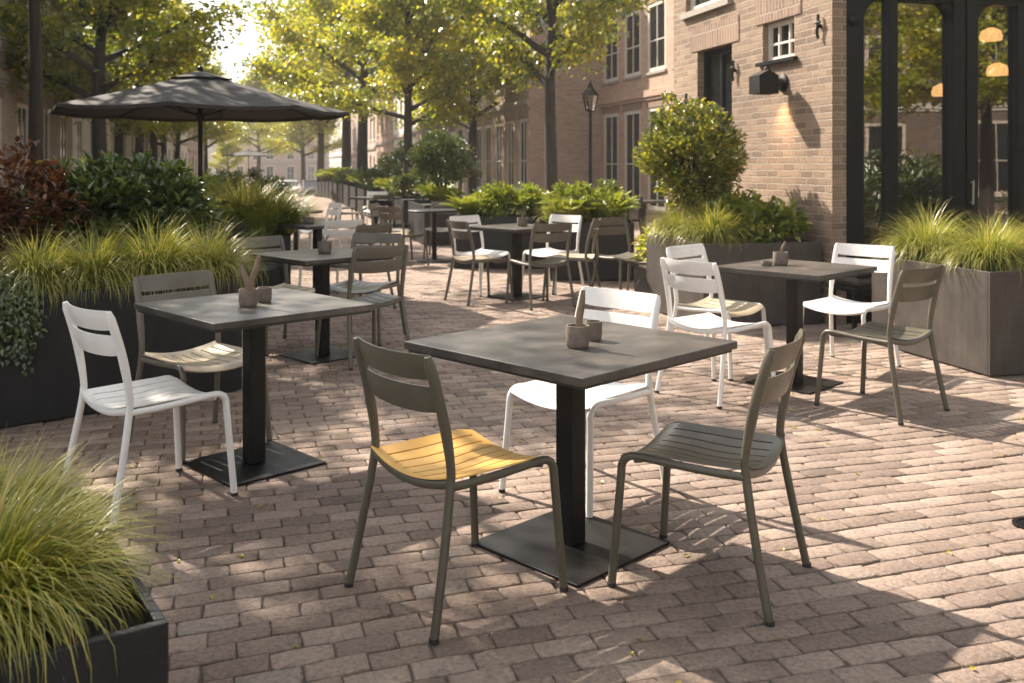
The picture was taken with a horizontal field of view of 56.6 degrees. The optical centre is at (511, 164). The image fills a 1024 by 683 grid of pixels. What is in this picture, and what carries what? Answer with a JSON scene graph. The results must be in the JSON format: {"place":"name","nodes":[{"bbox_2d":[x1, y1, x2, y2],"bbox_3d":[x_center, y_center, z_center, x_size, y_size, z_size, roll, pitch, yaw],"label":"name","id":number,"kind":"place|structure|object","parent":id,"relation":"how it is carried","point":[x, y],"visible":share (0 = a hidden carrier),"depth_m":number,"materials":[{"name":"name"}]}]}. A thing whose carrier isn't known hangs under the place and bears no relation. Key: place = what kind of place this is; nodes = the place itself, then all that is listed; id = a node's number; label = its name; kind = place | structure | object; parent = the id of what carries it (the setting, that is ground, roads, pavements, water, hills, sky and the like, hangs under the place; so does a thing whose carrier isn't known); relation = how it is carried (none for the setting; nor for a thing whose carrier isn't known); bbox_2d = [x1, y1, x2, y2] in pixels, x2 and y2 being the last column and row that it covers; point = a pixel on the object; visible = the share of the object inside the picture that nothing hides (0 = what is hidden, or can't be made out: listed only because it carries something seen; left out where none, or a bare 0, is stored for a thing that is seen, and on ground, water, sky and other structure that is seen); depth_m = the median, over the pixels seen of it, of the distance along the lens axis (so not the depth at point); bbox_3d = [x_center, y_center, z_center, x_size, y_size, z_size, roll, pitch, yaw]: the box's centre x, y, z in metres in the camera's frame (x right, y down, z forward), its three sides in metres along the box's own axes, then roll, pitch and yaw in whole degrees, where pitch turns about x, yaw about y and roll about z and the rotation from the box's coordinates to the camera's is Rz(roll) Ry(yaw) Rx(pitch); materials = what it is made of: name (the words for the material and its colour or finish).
{"place":"outdoors","nodes":[
{"label":"outdoors","id":0,"kind":"place"},
{"bbox_2d":[0,179,41,267],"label":"shrub","id":1,"kind":"object","parent":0,"point":[7,212],"visible":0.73,"depth_m":5.83,"materials":[{"name":"red plant"}]},
{"bbox_2d":[0,135,117,271],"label":"shrub","id":2,"kind":"object","parent":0,"point":[46,185],"visible":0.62,"depth_m":5.97,"materials":[{"name":"red plant"}]},
{"bbox_2d":[10,149,185,260],"bbox_3d":[-2.799,0.333,6.414,1.183,0.882,1.039,0,0,0],"label":"shrub","id":3,"kind":"object","parent":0,"point":[107,189],"visible":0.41,"depth_m":6.15,"materials":[{"name":"green plant"}]},
{"bbox_2d":[77,149,234,259],"bbox_3d":[-2.519,0.330,6.524,1.103,0.889,1.050,0,0,26],"label":"shrub","id":4,"kind":"object","parent":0,"point":[174,184],"visible":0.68,"depth_m":6.36,"materials":[{"name":"green plant"}]},
{"bbox_2d":[181,0,375,128],"label":"sky","id":5,"kind":"structure","parent":0,"point":[233,55],"materials":[{"name":"white"}]},
{"bbox_2d":[357,188,379,213],"bbox_3d":[-3.881,1.040,27.339,0.950,0.700,1.900,0,0,-15],"label":"planter","id":6,"kind":"object","parent":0,"point":[361,192],"visible":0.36,"depth_m":27.22,"materials":[{"name":"concrete"}]},
{"bbox_2d":[352,164,396,189],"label":"hedge","id":7,"kind":"object","parent":6,"relation":"on","point":[368,175],"visible":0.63,"depth_m":27.12,"materials":[{"name":"green plant"}]},
{"bbox_2d":[235,182,637,219],"bbox_3d":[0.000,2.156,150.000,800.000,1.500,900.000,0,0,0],"label":"ground","id":8,"kind":"structure","parent":0,"point":[323,200],"depth_m":30.71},
{"bbox_2d":[0,0,14,194],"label":"brick house","id":9,"kind":"structure","parent":8,"relation":"on","point":[7,79],"depth_m":19.58,"materials":[{"name":"black"}]},
{"bbox_2d":[27,0,43,256],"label":"street tree","id":10,"kind":"object","parent":8,"relation":"on","point":[36,122],"visible":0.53,"depth_m":11.96,"materials":[{"name":"brown plant"}]},
{"bbox_2d":[10,0,73,198],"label":"brick house","id":11,"kind":"structure","parent":8,"relation":"on","point":[58,136],"depth_m":23.53,"materials":[{"name":"black"}]},
{"bbox_2d":[16,91,28,198],"bbox_3d":[-10.857,-0.320,21.080,0.122,2.560,1.240,0,0,-15],"label":"window","id":12,"kind":"structure","parent":11,"relation":"in","point":[22,115],"depth_m":21.20,"materials":[{"name":"black"}]},
{"bbox_2d":[73,12,109,174],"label":"town house","id":13,"kind":"structure","parent":8,"relation":"on","point":[82,134],"depth_m":28.01,"materials":[{"name":"brick"}]},
{"bbox_2d":[43,0,223,156],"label":"street tree","id":14,"kind":"object","parent":8,"relation":"on","point":[122,128],"visible":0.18,"depth_m":24.15,"materials":[{"name":"green plant"}]},
{"bbox_2d":[0,0,276,164],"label":"street tree","id":15,"kind":"object","parent":8,"relation":"on","point":[97,56],"visible":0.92,"depth_m":19.66,"materials":[{"name":"green plant"}]},
{"bbox_2d":[88,0,230,154],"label":"street tree","id":16,"kind":"object","parent":8,"relation":"on","point":[139,145],"visible":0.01,"depth_m":29.99,"materials":[{"name":"green plant"}]},
{"bbox_2d":[172,65,257,163],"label":"street tree","id":17,"kind":"object","parent":8,"relation":"on","point":[222,129],"visible":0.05,"depth_m":55.97,"materials":[{"name":"green plant"}]},
{"bbox_2d":[208,137,246,170],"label":"street tree","id":18,"kind":"object","parent":8,"relation":"on","point":[222,160],"visible":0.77,"depth_m":111.20,"materials":[{"name":"green plant"}]},
{"bbox_2d":[212,167,294,206],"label":"hedge","id":19,"kind":"object","parent":8,"relation":"on","point":[273,181],"visible":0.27,"depth_m":23.65,"materials":[{"name":"green plant"}]},
{"bbox_2d":[215,71,300,179],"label":"street tree","id":20,"kind":"object","parent":8,"relation":"on","point":[245,81],"visible":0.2,"depth_m":102.57,"materials":[{"name":"green plant"}]},
{"bbox_2d":[243,88,341,196],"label":"street tree","id":21,"kind":"object","parent":8,"relation":"on","point":[286,133],"visible":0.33,"depth_m":83.78,"materials":[{"name":"green plant"}]},
{"bbox_2d":[260,125,328,182],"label":"town house","id":22,"kind":"structure","parent":8,"relation":"on","point":[287,167],"depth_m":151.29,"materials":[{"name":"brick"}]},
{"bbox_2d":[252,11,382,196],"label":"street tree","id":23,"kind":"object","parent":8,"relation":"on","point":[320,125],"visible":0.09,"depth_m":61.77,"materials":[{"name":"green plant"}]},
{"bbox_2d":[234,0,417,167],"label":"street tree","id":24,"kind":"object","parent":8,"relation":"on","point":[271,14],"visible":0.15,"depth_m":47.18,"materials":[{"name":"green plant"}]},
{"bbox_2d":[230,0,436,171],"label":"street tree","id":25,"kind":"object","parent":8,"relation":"on","point":[276,71],"visible":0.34,"depth_m":38.62,"materials":[{"name":"green plant"}]},
{"bbox_2d":[374,58,393,167],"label":"brick house","id":26,"kind":"structure","parent":8,"relation":"on","point":[384,135],"depth_m":60.32,"materials":[{"name":"brown"}]},
{"bbox_2d":[292,0,514,192],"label":"street tree","id":27,"kind":"object","parent":8,"relation":"on","point":[417,38],"visible":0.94,"depth_m":27.44,"materials":[{"name":"green plant"}]},
{"bbox_2d":[360,0,519,197],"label":"street tree","id":28,"kind":"object","parent":8,"relation":"on","point":[472,116],"visible":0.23,"depth_m":29.97,"materials":[{"name":"green plant"}]},
{"bbox_2d":[407,0,664,197],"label":"street tree","id":29,"kind":"object","parent":8,"relation":"on","point":[579,31],"visible":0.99,"depth_m":19.40,"materials":[{"name":"green plant"}]},
{"bbox_2d":[475,0,600,210],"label":"brick house","id":30,"kind":"structure","parent":8,"relation":"on","point":[511,147],"depth_m":27.64,"materials":[{"name":"brown"}]},
{"bbox_2d":[518,110,527,189],"bbox_3d":[0.335,-0.320,27.936,0.122,2.560,1.140,0,0,-15],"label":"window","id":31,"kind":"structure","parent":30,"relation":"in","point":[523,114],"depth_m":27.95,"materials":[{"name":"black"}]},
{"bbox_2d":[598,0,673,220],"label":"brick house","id":32,"kind":"structure","parent":8,"relation":"on","point":[637,78],"depth_m":25.27,"materials":[{"name":"brown"}]},
{"bbox_2d":[601,9,618,85],"bbox_3d":[2.818,-3.320,26.970,0.122,2.060,1.390,0,0,-15],"label":"window","id":33,"kind":"structure","parent":32,"relation":"in","point":[611,59],"depth_m":26.96,"materials":[{"name":"black"}]},
{"bbox_2d":[602,105,619,190],"bbox_3d":[2.818,-0.245,26.970,0.122,2.910,1.390,0,0,-15],"label":"window","id":34,"kind":"structure","parent":32,"relation":"in","point":[610,120],"depth_m":26.96,"materials":[{"name":"black"}]},
{"bbox_2d":[622,101,641,210],"bbox_3d":[3.223,-0.245,25.398,0.122,2.910,1.390,0,0,-15],"label":"window","id":35,"kind":"structure","parent":32,"relation":"in","point":[632,118],"depth_m":25.49,"materials":[{"name":"black"}]},
{"bbox_2d":[622,0,641,80],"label":"window","id":36,"kind":"structure","parent":32,"relation":"in","point":[632,49],"depth_m":25.45,"materials":[{"name":"black"}]},
{"bbox_2d":[645,0,666,75],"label":"window","id":37,"kind":"structure","parent":32,"relation":"in","point":[657,16],"depth_m":23.82,"materials":[{"name":"white"}]},
{"bbox_2d":[645,97,667,213],"bbox_3d":[3.631,-0.245,23.829,0.122,2.910,1.390,0,0,-15],"label":"window","id":38,"kind":"structure","parent":32,"relation":"in","point":[654,103],"depth_m":24.03,"materials":[{"name":"black"}]},
{"bbox_2d":[674,0,1023,324],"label":"cafe building","id":39,"kind":"structure","parent":8,"relation":"on","point":[855,130],"depth_m":8.84,"materials":[{"name":"brick"}]},
{"bbox_2d":[704,45,731,196],"bbox_3d":[2.323,-0.125,10.449,0.060,2.326,0.823,0,0,-15],"label":"window","id":40,"kind":"structure","parent":39,"relation":"in","point":[717,62],"depth_m":10.51,"materials":[{"name":"black"}]},
{"bbox_2d":[749,66,787,94],"bbox_3d":[2.429,-0.805,8.981,0.308,0.270,0.200,0,0,-15],"label":"wall lamp","id":41,"kind":"object","parent":39,"relation":"attached to","point":[767,82],"visible":1,"depth_m":8.89,"materials":[{"name":"black metal"}]},
{"bbox_2d":[755,18,797,66],"bbox_3d":[2.589,-1.182,9.130,0.170,0.413,0.699,0,0,-15],"label":"window","id":42,"kind":"structure","parent":39,"relation":"in","point":[780,34],"depth_m":9.21,"materials":[{"name":"white"}]},
{"bbox_2d":[846,0,1023,323],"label":"shop window","id":43,"kind":"structure","parent":39,"relation":"in","point":[960,17],"depth_m":8.60,"materials":[{"name":"black glass"}]},
{"bbox_2d":[0,220,1023,682],"bbox_3d":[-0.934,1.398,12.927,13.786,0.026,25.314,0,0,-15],"label":"paving","id":44,"kind":"structure","parent":0,"point":[912,499],"depth_m":3.64,"materials":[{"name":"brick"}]},
{"bbox_2d":[0,487,168,682],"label":"planter","id":45,"kind":"object","parent":44,"relation":"on","point":[141,653],"visible":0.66,"depth_m":1.82,"materials":[{"name":"metal"}]},
{"bbox_2d":[0,427,154,556],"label":"grass clump","id":46,"kind":"object","parent":45,"relation":"in","point":[30,486],"visible":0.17,"depth_m":2.39,"materials":[{"name":"plant"}]},
{"bbox_2d":[0,424,193,682],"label":"grass clump","id":47,"kind":"object","parent":45,"relation":"in","point":[35,576],"visible":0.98,"depth_m":1.92,"materials":[{"name":"plant"}]},
{"bbox_2d":[0,275,241,427],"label":"planter","id":48,"kind":"object","parent":44,"relation":"on","point":[48,388],"visible":0.58,"depth_m":5.25,"materials":[{"name":"metal"}]},
{"bbox_2d":[0,269,47,376],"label":"ivy","id":49,"kind":"object","parent":48,"relation":"on","point":[28,317],"visible":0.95,"depth_m":4.99,"materials":[{"name":"green plant"}]},
{"bbox_2d":[0,221,123,323],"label":"grass clump","id":50,"kind":"object","parent":48,"relation":"in","point":[29,263],"visible":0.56,"depth_m":5.22,"materials":[{"name":"plant"}]},
{"bbox_2d":[6,219,169,306],"bbox_3d":[-2.442,0.572,5.529,0.995,0.542,1.012,0,0,8],"label":"grass clump","id":51,"kind":"object","parent":48,"relation":"in","point":[97,273],"visible":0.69,"depth_m":5.39,"materials":[{"name":"plant"}]},
{"bbox_2d":[60,208,238,303],"bbox_3d":[-2.184,0.550,5.755,1.116,0.607,1.096,0,0,36],"label":"grass clump","id":52,"kind":"object","parent":48,"relation":"in","point":[161,253],"visible":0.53,"depth_m":5.62,"materials":[{"name":"plant"}]},
{"bbox_2d":[142,212,271,291],"bbox_3d":[-1.925,0.565,5.975,0.981,0.563,0.964,0,0,-27],"label":"grass clump","id":53,"kind":"object","parent":48,"relation":"on","point":[217,252],"visible":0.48,"depth_m":5.87,"materials":[{"name":"plant"}]},
{"bbox_2d":[61,301,237,530],"bbox_3d":[-1.523,0.976,3.961,0.515,0.830,0.565,0,0,43],"label":"metal chair","id":54,"kind":"object","parent":44,"relation":"on","point":[127,396],"visible":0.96,"depth_m":3.91,"materials":[{"name":"white paint"}]},
{"bbox_2d":[45,66,348,241],"bbox_3d":[-3.280,0.172,10.000,2.857,2.435,2.857,0,0,14],"label":"parasol","id":55,"kind":"object","parent":44,"relation":"on","point":[200,96],"visible":0.87,"depth_m":9.68,"materials":[{"name":"fabric"}]},
{"bbox_2d":[130,270,272,464],"bbox_3d":[-1.574,0.976,4.772,0.565,0.830,0.515,0,0,42],"label":"metal chair","id":56,"kind":"object","parent":44,"relation":"on","point":[217,356],"visible":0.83,"depth_m":4.81,"materials":[{"name":"grey paint"}]},
{"bbox_2d":[183,167,270,232],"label":"hedge","id":57,"kind":"object","parent":44,"relation":"on","point":[210,182],"visible":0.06,"depth_m":14.93,"materials":[{"name":"green plant"}]},
{"bbox_2d":[211,222,283,283],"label":"metal chair","id":58,"kind":"object","parent":44,"relation":"on","point":[242,226],"visible":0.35,"depth_m":9.17,"materials":[{"name":"metal"}]},
{"bbox_2d":[208,233,290,287],"bbox_3d":[-3.096,1.080,10.494,1.250,0.620,0.800,0,0,-15],"label":"planter","id":59,"kind":"object","parent":44,"relation":"on","point":[272,279],"visible":0.14,"depth_m":10.22,"materials":[{"name":"metal"}]},
{"bbox_2d":[204,170,312,236],"bbox_3d":[-3.022,0.492,10.680,1.660,0.873,1.741,0,0,-23],"label":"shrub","id":60,"kind":"object","parent":59,"relation":"in","point":[241,198],"visible":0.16,"depth_m":10.49,"materials":[{"name":"plant"}]},
{"bbox_2d":[228,200,305,236],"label":"fern","id":61,"kind":"object","parent":59,"relation":"on","point":[269,219],"visible":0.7,"depth_m":10.24,"materials":[{"name":"plant"}]},
{"bbox_2d":[219,180,335,236],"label":"grass clump","id":62,"kind":"object","parent":59,"relation":"in","point":[286,231],"visible":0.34,"depth_m":10.60,"materials":[{"name":"plant"}]},
{"bbox_2d":[134,288,374,486],"bbox_3d":[-1.200,1.018,4.420,0.800,0.745,0.800,0,0,-44],"label":"cafe table","id":63,"kind":"object","parent":44,"relation":"on","point":[257,457],"visible":0.89,"depth_m":4.37,"materials":[{"name":"black metal"}]},
{"bbox_2d":[238,256,259,306],"bbox_3d":[-1.205,0.530,4.340,0.086,0.230,0.086,0,0,32],"label":"pot","id":64,"kind":"object","parent":63,"relation":"on","point":[248,295],"visible":1,"depth_m":4.33,"materials":[{"name":"concrete"}]},
{"bbox_2d":[232,235,314,355],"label":"metal chair","id":65,"kind":"object","parent":44,"relation":"on","point":[270,241],"visible":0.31,"depth_m":7.46,"materials":[{"name":"grey paint"}]},
{"bbox_2d":[249,247,395,364],"bbox_3d":[-1.380,1.018,6.920,0.760,0.745,0.760,0,0,-44],"label":"cafe table","id":66,"kind":"object","parent":44,"relation":"on","point":[321,263],"visible":0.8,"depth_m":6.87,"materials":[{"name":"black metal"}]},
{"bbox_2d":[298,219,364,295],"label":"metal chair","id":67,"kind":"object","parent":44,"relation":"on","point":[348,233],"visible":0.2,"depth_m":9.74,"materials":[{"name":"white paint"}]},
{"bbox_2d":[315,244,411,370],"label":"metal chair","id":68,"kind":"object","parent":44,"relation":"on","point":[377,299],"visible":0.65,"depth_m":6.64,"materials":[{"name":"grey paint"}]},
{"bbox_2d":[330,233,404,346],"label":"metal chair","id":69,"kind":"object","parent":44,"relation":"on","point":[361,287],"visible":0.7,"depth_m":7.73,"materials":[{"name":"grey paint"}]},
{"bbox_2d":[391,196,430,233],"bbox_3d":[-1.931,1.040,19.839,0.950,0.700,1.900,0,0,-15],"label":"planter","id":70,"kind":"object","parent":44,"relation":"on","point":[402,204],"visible":0.09,"depth_m":18.93,"materials":[{"name":"concrete"}]},
{"bbox_2d":[388,167,453,199],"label":"hedge","id":71,"kind":"object","parent":70,"relation":"in","point":[404,181],"visible":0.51,"depth_m":19.69,"materials":[{"name":"green plant"}]},
{"bbox_2d":[408,201,459,245],"bbox_3d":[-1.281,1.040,17.339,0.950,0.700,1.900,0,0,-15],"label":"planter","id":72,"kind":"object","parent":44,"relation":"on","point":[419,223],"visible":0.27,"depth_m":16.41,"materials":[{"name":"concrete"}]},
{"bbox_2d":[406,127,483,188],"bbox_3d":[-1.199,0.034,17.011,1.397,1.442,1.200,0,0,0],"label":"tree","id":73,"kind":"object","parent":72,"relation":"on","point":[454,164],"visible":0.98,"depth_m":16.77,"materials":[{"name":"green plant"}]},
{"bbox_2d":[344,336,567,644],"bbox_3d":[-0.187,0.976,3.113,0.565,0.830,0.515,0,0,-40],"label":"metal chair","id":74,"kind":"object","parent":44,"relation":"on","point":[452,457],"visible":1,"depth_m":3.04,"materials":[{"name":"green paint"}]},
{"bbox_2d":[444,220,513,305],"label":"metal chair","id":75,"kind":"object","parent":44,"relation":"on","point":[473,258],"visible":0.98,"depth_m":9.64,"materials":[{"name":"grey paint"}]},
{"bbox_2d":[448,215,511,296],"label":"metal chair","id":76,"kind":"object","parent":44,"relation":"on","point":[482,250],"visible":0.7,"depth_m":10.46,"materials":[{"name":"white paint"}]},
{"bbox_2d":[453,213,547,268],"bbox_3d":[-0.099,1.040,13.102,1.350,0.700,0.800,0,0,4],"label":"planter","id":77,"kind":"object","parent":44,"relation":"on","point":[500,241],"visible":0.22,"depth_m":12.71,"materials":[{"name":"metal"}]},
{"bbox_2d":[467,179,549,220],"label":"shrub","id":78,"kind":"object","parent":77,"relation":"in","point":[496,194],"visible":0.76,"depth_m":12.96,"materials":[{"name":"green plant"}]},
{"bbox_2d":[470,223,545,300],"bbox_3d":[0.053,1.018,10.000,0.760,0.745,0.760,0,0,-44],"label":"cafe table","id":79,"kind":"object","parent":44,"relation":"on","point":[515,230],"visible":0.66,"depth_m":9.96,"materials":[{"name":"black metal"}]},
{"bbox_2d":[505,222,575,310],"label":"metal chair","id":80,"kind":"object","parent":44,"relation":"on","point":[548,262],"visible":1,"depth_m":9.23,"materials":[{"name":"grey paint"}]},
{"bbox_2d":[522,214,584,294],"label":"metal chair","id":81,"kind":"object","parent":44,"relation":"on","point":[547,252],"visible":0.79,"depth_m":10.55,"materials":[{"name":"white paint"}]},
{"bbox_2d":[404,315,736,587],"bbox_3d":[0.215,1.018,3.480,0.865,0.745,0.865,0,0,-45],"label":"cafe table","id":82,"kind":"object","parent":44,"relation":"on","point":[537,349],"visible":0.95,"depth_m":3.43,"materials":[{"name":"black metal"}]},
{"bbox_2d":[566,290,588,348],"bbox_3d":[0.232,0.543,3.360,0.084,0.204,0.084,0,0,0],"label":"pot","id":83,"kind":"object","parent":82,"relation":"on","point":[577,334],"visible":1,"depth_m":3.33,"materials":[{"name":"concrete"}]},
{"bbox_2d":[542,218,600,300],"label":"metal chair","id":84,"kind":"object","parent":44,"relation":"on","point":[586,258],"visible":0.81,"depth_m":9.71,"materials":[{"name":"grey paint"}]},
{"bbox_2d":[499,286,662,518],"bbox_3d":[0.313,0.976,4.074,0.515,0.830,0.565,0,0,43],"label":"metal chair","id":85,"kind":"object","parent":44,"relation":"on","point":[542,394],"visible":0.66,"depth_m":4.06,"materials":[{"name":"white paint"}]},
{"bbox_2d":[548,217,633,280],"bbox_3d":[0.972,1.040,12.012,1.020,0.700,1.300,0,0,2],"label":"planter","id":86,"kind":"object","parent":44,"relation":"on","point":[607,269],"visible":0.53,"depth_m":11.36,"materials":[{"name":"metal"}]},
{"bbox_2d":[542,175,631,223],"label":"shrub","id":87,"kind":"object","parent":86,"relation":"in","point":[578,187],"visible":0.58,"depth_m":11.83,"materials":[{"name":"green plant"}]},
{"bbox_2d":[585,191,641,217],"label":"fern","id":88,"kind":"object","parent":86,"relation":"on","point":[602,211],"visible":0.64,"depth_m":11.57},
{"bbox_2d":[591,217,645,290],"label":"metal chair","id":89,"kind":"object","parent":44,"relation":"on","point":[626,257],"visible":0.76,"depth_m":10.14,"materials":[{"name":"grey paint"}]},
{"bbox_2d":[607,328,810,626],"bbox_3d":[0.678,0.976,3.206,0.565,0.830,0.515,0,0,30],"label":"metal chair","id":90,"kind":"object","parent":44,"relation":"on","point":[749,452],"visible":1,"depth_m":3.13,"materials":[{"name":"green paint"}]},
{"bbox_2d":[654,257,775,408],"bbox_3d":[1.235,0.976,5.769,0.565,0.830,0.515,0,0,-38],"label":"metal chair","id":91,"kind":"object","parent":44,"relation":"on","point":[713,325],"visible":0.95,"depth_m":5.64,"materials":[{"name":"white paint"}]},
{"bbox_2d":[666,243,768,380],"bbox_3d":[1.387,0.976,6.473,0.515,0.830,0.565,0,0,-45],"label":"metal chair","id":92,"kind":"object","parent":44,"relation":"on","point":[711,304],"visible":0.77,"depth_m":6.47,"materials":[{"name":"white paint"}]},
{"bbox_2d":[646,234,820,324],"bbox_3d":[2.005,1.030,8.766,1.120,0.720,1.250,0,0,-15],"label":"planter","id":93,"kind":"object","parent":44,"relation":"on","point":[768,294],"visible":0.45,"depth_m":8.20,"materials":[{"name":"concrete"}]},
{"bbox_2d":[637,195,708,248],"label":"grass clump","id":94,"kind":"object","parent":93,"relation":"in","point":[664,222],"visible":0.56,"depth_m":8.78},
{"bbox_2d":[631,89,749,239],"bbox_3d":[1.720,0.003,9.126,1.167,1.480,1.087,0,0,24],"label":"round bush","id":95,"kind":"object","parent":93,"relation":"on","point":[679,133],"visible":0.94,"depth_m":8.93,"materials":[{"name":"green plant"}]},
{"bbox_2d":[664,195,767,257],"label":"grass clump","id":96,"kind":"object","parent":93,"relation":"in","point":[706,230],"visible":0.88,"depth_m":8.28,"materials":[{"name":"plant"}]},
{"bbox_2d":[694,191,766,242],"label":"leafy plant","id":97,"kind":"object","parent":93,"relation":"in","point":[726,197],"visible":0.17,"depth_m":8.76,"materials":[{"name":"green plant"}]},
{"bbox_2d":[728,189,813,243],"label":"leafy plant","id":98,"kind":"object","parent":93,"relation":"in","point":[784,220],"visible":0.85,"depth_m":8.40,"materials":[{"name":"green plant"}]},
{"bbox_2d":[718,258,876,394],"bbox_3d":[1.800,1.018,6.050,0.740,0.745,0.740,0,0,-44],"label":"cafe table","id":99,"kind":"object","parent":44,"relation":"on","point":[795,274],"visible":0.77,"depth_m":6.00,"materials":[{"name":"black metal"}]},
{"bbox_2d":[828,273,871,329],"bbox_3d":[2.944,1.110,7.859,0.520,0.560,0.360,0,0,-15],"label":"cushion stack","id":100,"kind":"object","parent":44,"relation":"on","point":[854,285],"visible":0.23,"depth_m":7.68,"materials":[{"name":"fabric"}]},
{"bbox_2d":[803,243,900,378],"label":"metal chair","id":101,"kind":"object","parent":44,"relation":"on","point":[831,305],"visible":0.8,"depth_m":6.61,"materials":[{"name":"white paint"}]},
{"bbox_2d":[814,264,949,425],"bbox_3d":[2.111,0.976,5.425,0.515,0.830,0.565,0,0,-38],"label":"metal chair","id":102,"kind":"object","parent":44,"relation":"on","point":[889,334],"visible":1,"depth_m":5.34,"materials":[{"name":"green paint"}]},
{"bbox_2d":[872,254,1023,375],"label":"planter","id":103,"kind":"object","parent":44,"relation":"on","point":[978,326],"visible":0.57,"depth_m":6.39,"materials":[{"name":"concrete"}]},
{"bbox_2d":[869,199,978,274],"bbox_3d":[3.156,0.544,7.185,0.984,0.627,1.001,0,0,17],"label":"grass clump","id":104,"kind":"object","parent":103,"relation":"in","point":[920,234],"visible":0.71,"depth_m":7.08,"materials":[{"name":"plant"}]},
{"bbox_2d":[916,209,1023,289],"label":"grass clump","id":105,"kind":"object","parent":103,"relation":"in","point":[997,254],"visible":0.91,"depth_m":6.50,"materials":[{"name":"plant"}]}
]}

